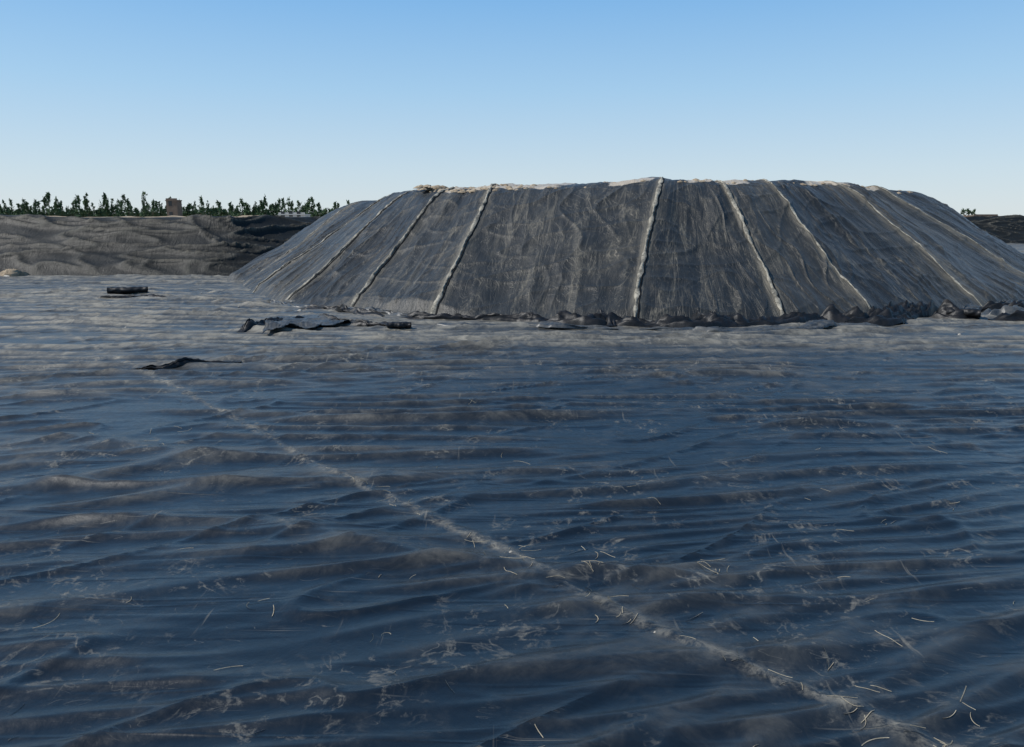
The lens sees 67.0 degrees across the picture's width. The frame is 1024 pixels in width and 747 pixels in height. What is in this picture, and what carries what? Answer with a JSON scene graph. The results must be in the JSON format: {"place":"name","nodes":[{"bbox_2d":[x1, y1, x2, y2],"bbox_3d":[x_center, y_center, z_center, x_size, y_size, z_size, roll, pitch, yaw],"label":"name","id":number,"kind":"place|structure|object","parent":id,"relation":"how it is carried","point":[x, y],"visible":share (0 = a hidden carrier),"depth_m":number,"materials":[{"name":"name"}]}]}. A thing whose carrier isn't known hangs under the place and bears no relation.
{"place":"outdoors","nodes":[
{"label":"outdoors","id":0,"kind":"place"},
{"bbox_2d":[50,215,259,216],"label":"soil berm","id":1,"kind":"structure","parent":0,"point":[166,216],"depth_m":66.78,"materials":[{"name":"soil"}]},
{"bbox_2d":[0,243,1023,746],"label":"geomembrane pit floor","id":2,"kind":"structure","parent":0,"point":[716,445],"depth_m":10.18,"materials":[{"name":"black plastic"}]},
{"bbox_2d":[0,268,28,275],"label":"pile","id":3,"kind":"object","parent":2,"relation":"on","point":[13,272],"visible":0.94,"depth_m":57.26,"materials":[{"name":"soil"}]},
{"bbox_2d":[107,286,148,293],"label":"liner roll","id":4,"kind":"object","parent":2,"relation":"on","point":[124,290],"visible":1,"depth_m":42.60,"materials":[{"name":"black plastic"}]},
{"bbox_2d":[98,294,165,297],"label":"loose liner fold","id":5,"kind":"object","parent":2,"relation":"on","point":[128,296],"visible":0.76,"depth_m":41.04,"materials":[{"name":"black plastic"}]},
{"bbox_2d":[132,357,240,369],"bbox_3d":[-9.129,-0.286,21.720,2.919,0.364,0.484,-6,12,-27],"label":"liner flap","id":6,"kind":"object","parent":2,"relation":"on","point":[180,361],"visible":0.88,"depth_m":21.49,"materials":[{"name":"black plastic"}]},
{"bbox_2d":[238,316,304,331],"bbox_3d":[-9.234,-2.052,30.020,0.794,0.534,4.139,5,12,25],"label":"loose liner fold","id":7,"kind":"object","parent":2,"relation":"on","point":[249,324],"visible":0.5,"depth_m":28.66,"materials":[{"name":"grey plastic"}]},
{"bbox_2d":[262,314,349,332],"bbox_3d":[-7.867,-2.063,29.908,3.112,0.418,5.136,-3,11,-13],"label":"loose liner sheet","id":8,"kind":"object","parent":2,"relation":"on","point":[309,321],"visible":0.93,"depth_m":29.49,"materials":[{"name":"grey plastic"}]},
{"bbox_2d":[317,313,389,326],"bbox_3d":[-6.369,-2.055,30.501,4.603,0.436,0.600,7,13,32],"label":"loose liner fold","id":9,"kind":"object","parent":2,"relation":"on","point":[367,323],"visible":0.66,"depth_m":30.06,"materials":[{"name":"grey plastic"}]},
{"bbox_2d":[387,321,410,327],"bbox_3d":[-4.207,-1.853,29.081,0.860,0.257,0.851,0,11,0],"label":"liner roll","id":10,"kind":"object","parent":2,"relation":"on","point":[406,324],"visible":1,"depth_m":28.73,"materials":[{"name":"black plastic"}]},
{"bbox_2d":[4,275,959,632],"bbox_3d":[-10.418,-2.265,31.856,62.414,0.271,44.666,2,11,10],"label":"scattered debris","id":11,"kind":"object","parent":2,"relation":"on","point":[300,309],"visible":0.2,"depth_m":34.95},
{"bbox_2d":[2,379,1015,746],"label":"straw strands","id":12,"kind":"object","parent":2,"relation":"on","point":[636,615],"visible":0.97,"depth_m":7.97},
{"bbox_2d":[226,177,1023,320],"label":"covered stockpile mound","id":13,"kind":"object","parent":2,"relation":"on","point":[652,248],"visible":0.98,"depth_m":37.13,"materials":[{"name":"grey plastic"}]},
{"bbox_2d":[267,299,1023,331],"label":"bunched liner edge","id":14,"kind":"object","parent":2,"relation":"on","point":[890,314],"visible":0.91,"depth_m":30.65,"materials":[{"name":"grey plastic"}]},
{"bbox_2d":[946,307,980,316],"bbox_3d":[18.855,-2.572,32.247,1.230,0.373,0.877,7,13,32],"label":"liner roll","id":15,"kind":"object","parent":2,"relation":"on","point":[972,312],"visible":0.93,"depth_m":31.83,"materials":[{"name":"black plastic"}]},
{"bbox_2d":[0,214,1023,275],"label":"lined pit bank","id":16,"kind":"structure","parent":0,"point":[195,244],"depth_m":61.76,"materials":[{"name":"grey plastic"}]},
{"bbox_2d":[0,0,1023,216],"label":"sky","id":17,"kind":"structure","parent":0,"point":[226,101],"materials":[{"name":"blue"}]},
{"bbox_3d":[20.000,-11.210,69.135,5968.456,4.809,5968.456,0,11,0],"label":"ground","id":18,"kind":"structure","parent":0,"visible":0},
{"bbox_2d":[165,198,182,215],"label":"brick tower","id":19,"kind":"structure","parent":18,"relation":"on","point":[173,206],"depth_m":156.57,"materials":[{"name":"brown brick"}]},
{"bbox_2d":[278,211,310,216],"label":"concrete shed","id":20,"kind":"structure","parent":18,"relation":"on","point":[292,214],"depth_m":146.90,"materials":[{"name":"grey concrete"}]},
{"bbox_2d":[0,192,975,216],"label":"distant tree row","id":21,"kind":"object","parent":18,"relation":"on","point":[113,211],"visible":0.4,"depth_m":169.20,"materials":[{"name":"green plant"}]},
{"bbox_2d":[964,214,997,216],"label":"concrete shed","id":22,"kind":"structure","parent":18,"relation":"on","point":[981,215],"depth_m":225.29,"materials":[{"name":"grey concrete"}]}
]}

